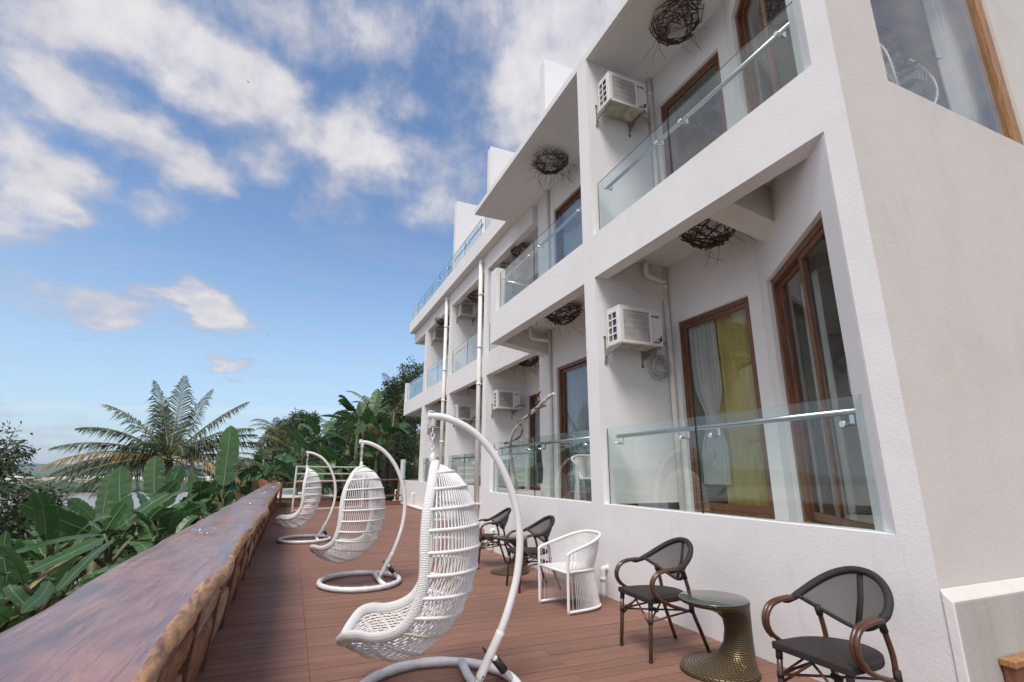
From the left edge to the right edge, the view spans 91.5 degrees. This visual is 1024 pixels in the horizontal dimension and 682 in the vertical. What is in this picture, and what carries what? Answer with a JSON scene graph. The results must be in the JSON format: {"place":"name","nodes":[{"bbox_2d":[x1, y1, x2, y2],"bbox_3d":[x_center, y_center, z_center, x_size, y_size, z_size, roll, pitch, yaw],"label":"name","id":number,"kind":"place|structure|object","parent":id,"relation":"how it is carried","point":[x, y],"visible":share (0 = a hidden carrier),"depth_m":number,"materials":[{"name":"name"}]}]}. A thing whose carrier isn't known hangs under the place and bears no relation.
{"place":"outdoors","nodes":[
{"label":"outdoors","id":0,"kind":"place"},
{"bbox_2d":[0,495,187,524],"bbox_3d":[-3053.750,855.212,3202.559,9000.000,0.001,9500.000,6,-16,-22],"label":"bay water","id":1,"kind":"structure","parent":0,"point":[90,501],"depth_m":449.90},
{"bbox_2d":[9,475,187,492],"bbox_3d":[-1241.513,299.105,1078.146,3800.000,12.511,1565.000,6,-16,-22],"label":"land","id":2,"kind":"structure","parent":0,"point":[92,491],"depth_m":582.42,"materials":[{"name":"green"}]},
{"bbox_2d":[0,473,212,491],"bbox_3d":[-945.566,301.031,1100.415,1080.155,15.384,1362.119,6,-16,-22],"label":"shore wood","id":3,"kind":"object","parent":2,"relation":"on","point":[73,485],"visible":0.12,"depth_m":635.64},
{"bbox_2d":[4,463,258,474],"bbox_3d":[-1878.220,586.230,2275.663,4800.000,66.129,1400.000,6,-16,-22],"label":"hills","id":4,"kind":"structure","parent":0,"point":[44,471],"depth_m":1875.38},
{"bbox_2d":[83,429,420,575],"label":"hillside","id":5,"kind":"structure","parent":0,"point":[417,463],"depth_m":37.73,"materials":[{"name":"plant"}]},
{"bbox_2d":[0,421,59,603],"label":"leafy tree","id":6,"kind":"object","parent":5,"relation":"on","point":[6,467],"visible":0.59,"depth_m":12.20,"materials":[{"name":"green plant"}]},
{"bbox_2d":[0,562,71,632],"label":"banana plant","id":7,"kind":"object","parent":5,"relation":"on","point":[8,578],"visible":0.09,"depth_m":9.16,"materials":[{"name":"green plant"}]},
{"bbox_2d":[0,477,92,574],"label":"leafy bush","id":8,"kind":"object","parent":5,"relation":"on","point":[53,493],"visible":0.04,"depth_m":14.25,"materials":[{"name":"green plant"}]},
{"bbox_2d":[0,550,101,623],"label":"banana plant","id":9,"kind":"object","parent":5,"relation":"on","point":[54,578],"visible":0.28,"depth_m":7.81,"materials":[{"name":"green plant"}]},
{"bbox_2d":[1,532,102,625],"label":"leafy bush","id":10,"kind":"object","parent":5,"relation":"on","point":[33,576],"visible":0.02,"depth_m":11.18,"materials":[{"name":"green plant"}]},
{"bbox_2d":[0,493,111,577],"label":"banana plant","id":11,"kind":"object","parent":5,"relation":"on","point":[46,517],"visible":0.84,"depth_m":8.85,"materials":[{"name":"green plant"}]},
{"bbox_2d":[0,545,118,619],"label":"banana plant","id":12,"kind":"object","parent":5,"relation":"on","point":[30,603],"visible":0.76,"depth_m":6.72,"materials":[{"name":"green plant"}]},
{"bbox_2d":[6,522,133,595],"bbox_3d":[-9.299,5.465,10.151,2.322,3.211,2.241,14,-20,-43],"label":"banana plant","id":13,"kind":"object","parent":5,"relation":"on","point":[118,541],"visible":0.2,"depth_m":10.43,"materials":[{"name":"green plant"}]},
{"bbox_2d":[19,505,122,578],"bbox_3d":[-11.051,6.081,12.381,2.299,3.762,2.074,14,-20,-43],"label":"banana plant","id":14,"kind":"object","parent":5,"relation":"on","point":[62,534],"visible":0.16,"depth_m":12.28,"materials":[{"name":"green plant"}]},
{"bbox_2d":[0,528,162,591],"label":"banana plant","id":15,"kind":"object","parent":5,"relation":"on","point":[71,552],"visible":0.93,"depth_m":7.88,"materials":[{"name":"green plant"}]},
{"bbox_2d":[20,492,169,573],"bbox_3d":[-8.716,4.990,10.125,2.409,3.648,0.687,12,-19,-39],"label":"banana plant","id":16,"kind":"object","parent":5,"relation":"on","point":[71,522],"visible":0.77,"depth_m":10.43,"materials":[{"name":"green plant"}]},
{"bbox_2d":[70,519,182,555],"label":"banana plant","id":17,"kind":"object","parent":5,"relation":"on","point":[134,532],"visible":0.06,"depth_m":12.34,"materials":[{"name":"green plant"}]},
{"bbox_2d":[67,466,189,549],"bbox_3d":[-9.620,5.143,11.521,2.515,4.402,2.195,-2,-15,8],"label":"banana plant","id":18,"kind":"object","parent":5,"relation":"on","point":[114,488],"visible":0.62,"depth_m":12.16,"materials":[{"name":"green plant"}]},
{"bbox_2d":[99,511,197,560],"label":"banana plant","id":19,"kind":"object","parent":5,"relation":"on","point":[170,521],"visible":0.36,"depth_m":11.62,"materials":[{"name":"green plant"}]},
{"bbox_2d":[37,375,265,507],"bbox_3d":[-13.728,5.379,19.409,5.713,8.436,6.619,-8,-17,27],"label":"coconut palm","id":20,"kind":"object","parent":5,"relation":"on","point":[165,447],"visible":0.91,"depth_m":19.48,"materials":[{"name":"green plant"}]},
{"bbox_2d":[102,491,207,543],"bbox_3d":[-8.438,5.409,11.702,1.818,3.629,1.862,6,-16,-22],"label":"banana plant","id":21,"kind":"object","parent":5,"relation":"on","point":[156,513],"visible":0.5,"depth_m":12.11,"materials":[{"name":"green plant"}]},
{"bbox_2d":[115,503,200,555],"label":"banana plant","id":22,"kind":"object","parent":5,"relation":"on","point":[191,508],"visible":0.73,"depth_m":11.22,"materials":[{"name":"green plant"}]},
{"bbox_2d":[127,456,217,559],"bbox_3d":[-10.668,5.947,15.072,1.842,4.847,2.818,-1,-15,6],"label":"banana plant","id":23,"kind":"object","parent":5,"relation":"on","point":[153,483],"visible":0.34,"depth_m":15.57,"materials":[{"name":"green plant"}]},
{"bbox_2d":[171,501,224,524],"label":"banana plant","id":24,"kind":"object","parent":5,"relation":"on","point":[179,506],"visible":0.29,"depth_m":14.88,"materials":[{"name":"green plant"}]},
{"bbox_2d":[164,476,239,511],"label":"banana plant","id":25,"kind":"object","parent":5,"relation":"on","point":[195,484],"visible":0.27,"depth_m":17.32,"materials":[{"name":"green plant"}]},
{"bbox_2d":[182,426,240,510],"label":"banana plant","id":26,"kind":"object","parent":5,"relation":"on","point":[226,494],"visible":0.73,"depth_m":17.89,"materials":[{"name":"green plant"}]},
{"bbox_2d":[187,468,254,496],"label":"banana plant","id":27,"kind":"object","parent":5,"relation":"on","point":[245,490],"visible":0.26,"depth_m":21.33,"materials":[{"name":"green plant"}]},
{"bbox_2d":[233,455,262,501],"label":"banana plant","id":28,"kind":"object","parent":5,"relation":"on","point":[252,482],"visible":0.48,"depth_m":25.26,"materials":[{"name":"green plant"}]},
{"bbox_2d":[241,452,296,482],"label":"banana plant","id":29,"kind":"object","parent":5,"relation":"on","point":[267,471],"visible":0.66,"depth_m":24.39,"materials":[{"name":"green plant"}]},
{"bbox_2d":[249,417,303,448],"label":"coconut palm","id":30,"kind":"object","parent":5,"relation":"on","point":[278,432],"visible":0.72,"depth_m":55.01,"materials":[{"name":"green plant"}]},
{"bbox_2d":[254,415,320,480],"bbox_3d":[-14.399,8.113,32.090,4.644,6.349,3.974,6,-16,-22],"label":"coconut palm","id":31,"kind":"object","parent":5,"relation":"on","point":[285,443],"visible":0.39,"depth_m":31.96,"materials":[{"name":"green plant"}]},
{"bbox_2d":[258,408,322,448],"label":"hill tree","id":32,"kind":"object","parent":5,"relation":"on","point":[301,415],"visible":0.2,"depth_m":61.21,"materials":[{"name":"green plant"}]},
{"bbox_2d":[270,458,328,494],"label":"banana plant","id":33,"kind":"object","parent":5,"relation":"on","point":[289,474],"visible":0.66,"depth_m":23.18,"materials":[{"name":"green plant"}]},
{"bbox_2d":[274,426,329,491],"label":"banana plant","id":34,"kind":"object","parent":5,"relation":"on","point":[297,437],"visible":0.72,"depth_m":24.76,"materials":[{"name":"green plant"}]},
{"bbox_2d":[276,488,333,502],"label":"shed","id":35,"kind":"structure","parent":5,"relation":"on","point":[287,492],"depth_m":23.40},
{"bbox_2d":[264,428,353,486],"bbox_3d":[-13.335,8.473,33.524,6.695,5.599,4.083,6,-16,-22],"label":"hill tree","id":36,"kind":"object","parent":5,"relation":"on","point":[286,478],"visible":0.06,"depth_m":32.44,"materials":[{"name":"green plant"}]},
{"bbox_2d":[283,416,354,465],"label":"banana plant","id":37,"kind":"object","parent":5,"relation":"on","point":[315,427],"visible":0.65,"depth_m":28.42,"materials":[{"name":"green plant"}]},
{"bbox_2d":[300,439,356,492],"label":"banana plant","id":38,"kind":"object","parent":5,"relation":"on","point":[314,446],"visible":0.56,"depth_m":24.40,"materials":[{"name":"green plant"}]},
{"bbox_2d":[303,446,366,501],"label":"banana plant","id":39,"kind":"object","parent":5,"relation":"on","point":[329,453],"visible":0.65,"depth_m":23.99,"materials":[{"name":"green plant"}]},
{"bbox_2d":[317,414,376,501],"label":"banana plant","id":40,"kind":"object","parent":5,"relation":"on","point":[347,426],"visible":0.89,"depth_m":25.03,"materials":[{"name":"green plant"}]},
{"bbox_2d":[306,465,394,501],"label":"shrub","id":41,"kind":"object","parent":5,"relation":"on","point":[339,493],"visible":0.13,"depth_m":26.75,"materials":[{"name":"green plant"}]},
{"bbox_2d":[311,422,408,491],"bbox_3d":[-9.693,7.889,32.280,6.357,5.676,4.539,6,-16,-22],"label":"hill tree","id":42,"kind":"object","parent":5,"relation":"on","point":[338,448],"visible":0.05,"depth_m":32.16,"materials":[{"name":"green plant"}]},
{"bbox_2d":[332,389,390,498],"bbox_3d":[-7.636,6.055,24.968,2.311,7.753,2.300,-2,-15,10],"label":"banana plant","id":43,"kind":"object","parent":5,"relation":"on","point":[366,415],"visible":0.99,"depth_m":25.61,"materials":[{"name":"green plant"}]},
{"bbox_2d":[338,395,385,498],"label":"banana plant","id":44,"kind":"object","parent":5,"relation":"on","point":[346,403],"visible":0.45,"depth_m":28.73,"materials":[{"name":"green plant"}]},
{"bbox_2d":[334,391,403,469],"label":"banana plant","id":45,"kind":"object","parent":5,"relation":"on","point":[364,397],"visible":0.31,"depth_m":30.79,"materials":[{"name":"green plant"}]},
{"bbox_2d":[325,445,418,494],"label":"shrub","id":46,"kind":"object","parent":5,"relation":"on","point":[407,474],"visible":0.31,"depth_m":29.73,"materials":[{"name":"green plant"}]},
{"bbox_2d":[352,430,410,494],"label":"banana plant","id":47,"kind":"object","parent":5,"relation":"on","point":[378,440],"visible":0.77,"depth_m":25.19,"materials":[{"name":"green plant"}]},
{"bbox_2d":[349,397,416,487],"bbox_3d":[-9.180,7.032,34.724,4.646,6.718,4.504,1,-15,-2],"label":"hill tree","id":48,"kind":"object","parent":5,"relation":"on","point":[401,417],"visible":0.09,"depth_m":34.82,"materials":[{"name":"green plant"}]},
{"bbox_2d":[354,417,412,493],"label":"banana plant","id":49,"kind":"object","parent":5,"relation":"on","point":[385,426],"visible":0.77,"depth_m":27.25,"materials":[{"name":"green plant"}]},
{"bbox_2d":[350,421,420,493],"bbox_3d":[-7.682,7.667,32.854,4.218,5.187,6.193,-13,-20,42],"label":"tree","id":50,"kind":"object","parent":5,"relation":"on","point":[414,443],"visible":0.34,"depth_m":32.86,"materials":[{"name":"green plant"}]},
{"bbox_2d":[353,373,422,499],"bbox_3d":[-6.702,6.239,29.612,5.576,7.990,5.260,13,-20,-41],"label":"banana plant","id":51,"kind":"object","parent":5,"relation":"on","point":[394,415],"visible":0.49,"depth_m":29.11,"materials":[{"name":"green plant"}]},
{"bbox_2d":[380,369,423,446],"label":"hill tree","id":52,"kind":"object","parent":5,"relation":"on","point":[409,380],"visible":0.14,"depth_m":40.75,"materials":[{"name":"green plant"}]},
{"bbox_2d":[380,356,423,450],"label":"hill tree","id":53,"kind":"object","parent":5,"relation":"on","point":[404,372],"visible":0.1,"depth_m":44.18,"materials":[{"name":"green plant"}]},
{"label":"deck base","id":54,"kind":"structure","parent":5,"relation":"on","visible":0},
{"bbox_2d":[195,505,819,681],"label":"wooden deck","id":55,"kind":"structure","parent":54,"relation":"on","point":[286,619],"depth_m":4.98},
{"bbox_2d":[0,482,281,681],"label":"bar counter","id":56,"kind":"object","parent":55,"relation":"on","point":[157,612],"visible":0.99,"depth_m":1.89,"materials":[{"name":"brown wood"}]},
{"bbox_2d":[277,451,336,543],"bbox_3d":[-4.601,3.499,11.351,1.160,1.948,1.210,6,-16,-22],"label":"chair stand","id":57,"kind":"object","parent":55,"relation":"on","point":[326,537],"visible":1,"depth_m":11.39,"materials":[{"name":"silver metal"}]},
{"bbox_2d":[273,454,321,528],"bbox_3d":[-4.806,3.366,11.298,0.955,1.655,0.841,6,-16,-20],"label":"hanging chair","id":58,"kind":"object","parent":57,"relation":"hanging from","point":[284,521],"visible":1,"depth_m":11.04,"materials":[{"name":"white wicker"}]},
{"bbox_2d":[291,466,364,511],"bbox_3d":[-7.397,5.987,20.348,0.050,1.700,3.208,-11,-18,36],"label":"metal frame","id":59,"kind":"object","parent":55,"relation":"on","point":[295,481],"visible":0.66,"depth_m":20.01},
{"bbox_2d":[275,478,403,507],"bbox_3d":[-7.619,6.794,22.412,5.450,1.185,0.140,6,-16,-22],"label":"wooden railing","id":60,"kind":"object","parent":55,"relation":"on","point":[321,504],"visible":0.63,"depth_m":22.18,"materials":[{"name":"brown wood"}]},
{"bbox_2d":[316,439,406,592],"bbox_3d":[-2.084,2.401,7.130,1.160,1.948,1.210,6,-16,-22],"label":"chair stand","id":61,"kind":"object","parent":55,"relation":"on","point":[379,574],"visible":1,"depth_m":7.12,"materials":[{"name":"silver metal"}]},
{"bbox_2d":[309,443,385,562],"bbox_3d":[-2.281,2.280,7.125,0.955,1.655,0.841,-4,-15,14],"label":"hanging chair","id":62,"kind":"object","parent":61,"relation":"hanging from","point":[329,551],"visible":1,"depth_m":6.80,"materials":[{"name":"white wicker"}]},
{"bbox_2d":[359,411,523,681],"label":"chair stand","id":63,"kind":"object","parent":55,"relation":"on","point":[492,662],"visible":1,"depth_m":3.81,"materials":[{"name":"white metal"}]},
{"bbox_2d":[335,419,480,661],"bbox_3d":[-0.702,1.367,3.627,0.955,1.655,0.841,2,-15,-7],"label":"hanging chair","id":64,"kind":"object","parent":63,"relation":"hanging from","point":[388,643],"visible":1,"depth_m":3.33,"materials":[{"name":"white wicker"}]},
{"bbox_2d":[477,507,511,568],"bbox_3d":[-0.319,3.272,8.344,0.619,0.920,0.625,4,-15,-16],"label":"armchair","id":65,"kind":"object","parent":55,"relation":"on","point":[500,519],"visible":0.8,"depth_m":8.25,"materials":[{"name":"wicker"}]},
{"bbox_2d":[490,534,528,575],"bbox_3d":[-0.034,3.322,7.777,0.596,0.525,0.596,8,-17,-27],"label":"wicker table","id":66,"kind":"object","parent":55,"relation":"on","point":[501,571],"visible":0.58,"depth_m":7.64,"materials":[{"name":"brown wicker"}]},
{"bbox_2d":[505,515,557,592],"bbox_3d":[0.286,2.871,6.811,0.619,0.920,0.625,6,-16,-20],"label":"armchair","id":67,"kind":"object","parent":55,"relation":"on","point":[541,529],"visible":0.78,"depth_m":6.83,"materials":[{"name":"wicker"}]},
{"bbox_2d":[538,529,600,615],"bbox_3d":[0.733,2.673,5.870,0.634,0.817,0.633,8,-17,-28],"label":"string armchair","id":68,"kind":"object","parent":55,"relation":"on","point":[581,566],"visible":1,"depth_m":5.89,"materials":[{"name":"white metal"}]},
{"bbox_2d":[614,537,710,663],"bbox_3d":[1.336,2.263,4.477,0.619,0.920,0.625,5,-16,-19],"label":"armchair","id":69,"kind":"object","parent":55,"relation":"on","point":[672,557],"visible":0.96,"depth_m":4.49,"materials":[{"name":"fabric"}]},
{"bbox_2d":[678,590,761,681],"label":"wicker table","id":70,"kind":"object","parent":55,"relation":"on","point":[732,658],"visible":1,"depth_m":3.87,"materials":[{"name":"brown wicker"}]},
{"bbox_2d":[761,566,902,681],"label":"armchair","id":71,"kind":"object","parent":55,"relation":"on","point":[858,600],"visible":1,"depth_m":3.09,"materials":[{"name":"grey"}]},
{"bbox_2d":[999,652,1023,681],"bbox_3d":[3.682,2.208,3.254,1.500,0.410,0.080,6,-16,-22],"label":"wooden bench","id":72,"kind":"object","parent":55,"relation":"on","point":[1013,666],"visible":1,"depth_m":3.01,"materials":[{"name":"brown wood"}]},
{"bbox_2d":[392,0,1023,681],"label":"hotel building","id":73,"kind":"structure","parent":54,"relation":"on","point":[890,212],"depth_m":5.41,"materials":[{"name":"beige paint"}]},
{"bbox_2d":[431,327,448,345],"bbox_3d":[-3.037,-0.149,22.409,1.081,0.770,0.420,6,-16,-22],"label":"air conditioner","id":74,"kind":"object","parent":73,"relation":"attached to","point":[438,334],"visible":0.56,"depth_m":22.22,"materials":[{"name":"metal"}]},
{"bbox_2d":[453,404,480,426],"bbox_3d":[-1.554,2.717,18.045,1.081,0.770,0.420,6,-16,-22],"label":"air conditioner","id":75,"kind":"object","parent":73,"relation":"attached to","point":[462,412],"visible":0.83,"depth_m":17.89,"materials":[{"name":"metal"}]},
{"bbox_2d":[456,301,482,324],"bbox_3d":[-1.539,-1.040,19.032,1.081,0.770,0.420,6,-16,-22],"label":"air conditioner","id":76,"kind":"object","parent":73,"relation":"attached to","point":[466,311],"visible":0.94,"depth_m":18.87,"materials":[{"name":"metal"}]},
{"bbox_2d":[491,390,524,418],"bbox_3d":[-0.025,1.859,14.584,1.081,0.770,0.420,6,-16,-22],"label":"air conditioner","id":77,"kind":"object","parent":73,"relation":"attached to","point":[506,399],"visible":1,"depth_m":14.43,"materials":[{"name":"metal"}]},
{"bbox_2d":[496,263,524,292],"bbox_3d":[-0.010,-1.931,15.579,1.081,0.770,0.420,6,-16,-22],"label":"air conditioner","id":78,"kind":"object","parent":73,"relation":"attached to","point":[514,276],"visible":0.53,"depth_m":15.46,"materials":[{"name":"metal"}]},
{"bbox_2d":[507,243,537,267],"bbox_3d":[0.335,-2.403,14.224,1.068,0.638,1.069,-4,-15,17],"label":"nest lamp","id":79,"kind":"object","parent":73,"relation":"hanging from","point":[521,247],"visible":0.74,"depth_m":14.14,"materials":[{"name":"brown"}]},
{"bbox_2d":[504,391,555,489],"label":"driftwood branch","id":80,"kind":"object","parent":73,"relation":"attached to","point":[533,410],"visible":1,"depth_m":9.41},
{"bbox_2d":[529,394,540,490],"bbox_3d":[0.889,2.765,13.796,0.100,2.707,1.674,6,-16,-22],"label":"door","id":81,"kind":"structure","parent":73,"relation":"in","point":[531,398],"depth_m":14.47,"materials":[{"name":"brown wood"}]},
{"bbox_2d":[535,398,540,485],"bbox_3d":[0.986,2.811,13.838,0.086,2.600,1.500,6,-16,-22],"label":"curtain","id":82,"kind":"object","parent":73,"relation":"hanging from","point":[537,425],"visible":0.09,"depth_m":14.47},
{"bbox_2d":[537,445,542,482],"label":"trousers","id":83,"kind":"object","parent":73,"relation":"hanging from","point":[539,467],"visible":0.91,"depth_m":8.72,"materials":[{"name":"grey fabric"}]},
{"bbox_2d":[527,148,576,190],"bbox_3d":[0.823,-3.679,10.816,1.069,0.638,1.068,6,-16,-22],"label":"nest lamp","id":84,"kind":"object","parent":73,"relation":"hanging from","point":[550,159],"visible":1,"depth_m":10.72,"materials":[{"name":"brown"}]},
{"bbox_2d":[536,303,584,337],"bbox_3d":[0.987,-0.402,9.556,0.871,0.556,0.927,-8,-17,30],"label":"nest lamp","id":85,"kind":"object","parent":73,"relation":"attached to","point":[567,308],"visible":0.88,"depth_m":9.42,"materials":[{"name":"brown"}]},
{"bbox_2d":[555,186,580,263],"bbox_3d":[1.584,-2.079,10.359,0.100,2.697,2.624,6,-16,-22],"label":"door","id":86,"kind":"structure","parent":73,"relation":"in","point":[577,193],"depth_m":11.54,"materials":[{"name":"brown wood"}]},
{"bbox_2d":[564,198,582,256],"bbox_3d":[1.696,-2.040,10.393,0.099,2.600,2.400,6,-16,-22],"label":"curtain","id":87,"kind":"object","parent":73,"relation":"hanging from","point":[573,237],"visible":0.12,"depth_m":11.25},
{"bbox_2d":[568,365,590,492],"bbox_3d":[1.682,1.654,9.422,0.096,2.600,2.400,6,-16,-22],"label":"curtain","id":88,"kind":"object","parent":73,"relation":"hanging from","point":[578,412],"visible":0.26,"depth_m":10.20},
{"bbox_2d":[571,454,590,500],"bbox_3d":[1.280,2.253,8.120,0.633,0.817,0.634,2,-15,-8],"label":"string armchair","id":89,"kind":"object","parent":73,"relation":"on","point":[579,477],"visible":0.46,"depth_m":8.28,"materials":[{"name":"plastic"}]},
{"bbox_2d":[558,357,638,505],"bbox_3d":[1.569,1.606,9.391,0.100,2.717,2.624,6,-16,-22],"label":"door","id":90,"kind":"structure","parent":73,"relation":"in","point":[565,494],"depth_m":10.39,"materials":[{"name":"brown wood"}]},
{"bbox_2d":[595,71,649,136],"bbox_3d":[1.928,-3.811,8.135,1.081,0.770,0.420,6,-16,-22],"label":"air conditioner","id":91,"kind":"object","parent":73,"relation":"attached to","point":[622,97],"visible":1,"depth_m":7.98,"materials":[{"name":"metal"}]},
{"bbox_2d":[603,304,669,378],"bbox_3d":[1.880,0.039,7.109,1.081,0.940,0.420,6,-16,-22],"label":"air conditioner","id":92,"kind":"object","parent":73,"relation":"attached to","point":[634,328],"visible":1,"depth_m":6.99,"materials":[{"name":"white"}]},
{"bbox_2d":[644,0,706,60],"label":"nest lamp","id":93,"kind":"object","parent":73,"relation":"attached to","point":[677,17],"visible":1,"depth_m":7.34,"materials":[{"name":"brown"}]},
{"bbox_2d":[661,52,726,176],"bbox_3d":[2.824,-2.809,7.562,0.100,2.697,1.314,6,-16,-22],"label":"door","id":94,"kind":"structure","parent":73,"relation":"in","point":[714,60],"depth_m":7.93,"materials":[{"name":"brown wood"}]},
{"bbox_2d":[675,72,723,166],"bbox_3d":[2.956,-2.759,7.596,0.084,2.580,1.100,6,-16,-22],"label":"curtain","id":95,"kind":"object","parent":73,"relation":"hanging from","point":[700,131],"visible":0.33,"depth_m":7.81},
{"bbox_2d":[689,320,730,484],"bbox_3d":[2.733,0.814,6.936,0.077,2.270,0.479,6,-16,-22],"label":"curtain","id":96,"kind":"object","parent":73,"relation":"hanging from","point":[707,383],"visible":0.91,"depth_m":6.89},
{"bbox_2d":[678,218,756,266],"bbox_3d":[2.449,-1.275,6.207,0.871,0.556,0.927,6,-16,-22],"label":"nest lamp","id":97,"kind":"object","parent":73,"relation":"hanging from","point":[702,228],"visible":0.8,"depth_m":6.21,"materials":[{"name":"brown"}]},
{"bbox_2d":[679,297,774,519],"bbox_3d":[2.809,0.886,6.591,0.100,2.697,1.314,6,-16,-22],"label":"door","id":98,"kind":"structure","parent":73,"relation":"in","point":[765,512],"depth_m":6.63,"materials":[{"name":"brown wood"}]},
{"bbox_2d":[714,309,768,506],"bbox_3d":[2.990,0.880,6.493,0.128,2.620,0.840,6,-16,-22],"label":"curtain","id":99,"kind":"object","parent":73,"relation":"hanging from","point":[747,486],"visible":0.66,"depth_m":6.51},
{"bbox_2d":[735,0,780,113],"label":"door","id":100,"kind":"structure","parent":73,"relation":"in","point":[740,17],"depth_m":6.43,"materials":[{"name":"brown wood"}]},
{"bbox_2d":[759,0,797,94],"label":"curtain","id":101,"kind":"object","parent":73,"relation":"hanging from","point":[786,62],"visible":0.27,"depth_m":5.80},
{"bbox_2d":[771,217,874,529],"bbox_3d":[2.910,0.391,4.725,0.117,2.707,1.679,-3,-15,11],"label":"door","id":102,"kind":"structure","parent":73,"relation":"in","point":[799,260],"depth_m":4.97,"materials":[{"name":"brown wood"}]},
{"bbox_2d":[800,270,857,520],"bbox_3d":[3.203,0.541,5.063,0.082,2.550,0.450,-4,-15,15],"label":"curtain","id":103,"kind":"object","parent":73,"relation":"hanging from","point":[837,419],"visible":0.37,"depth_m":4.99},
{"bbox_2d":[880,43,938,102],"bbox_3d":[4.497,-2.799,5.724,0.873,1.749,0.330,6,-16,-22],"label":"string lounge chair","id":104,"kind":"object","parent":73,"relation":"on","point":[894,80],"visible":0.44,"depth_m":5.79,"materials":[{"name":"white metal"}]},
{"bbox_2d":[876,25,942,100],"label":"potted plant","id":105,"kind":"object","parent":73,"relation":"on","point":[909,49],"visible":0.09,"depth_m":5.76,"materials":[{"name":"green plant"}]},
{"bbox_2d":[922,0,997,132],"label":"curtain","id":106,"kind":"object","parent":73,"relation":"hanging from","point":[962,78],"visible":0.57,"depth_m":5.91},
{"bbox_2d":[963,0,1023,144],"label":"window","id":107,"kind":"structure","parent":73,"relation":"in","point":[993,74],"depth_m":5.56,"materials":[{"name":"brown wood"}]},
{"bbox_2d":[0,0,621,464],"label":"sky","id":108,"kind":"structure","parent":0,"point":[185,185],"materials":[{"name":"blue"}]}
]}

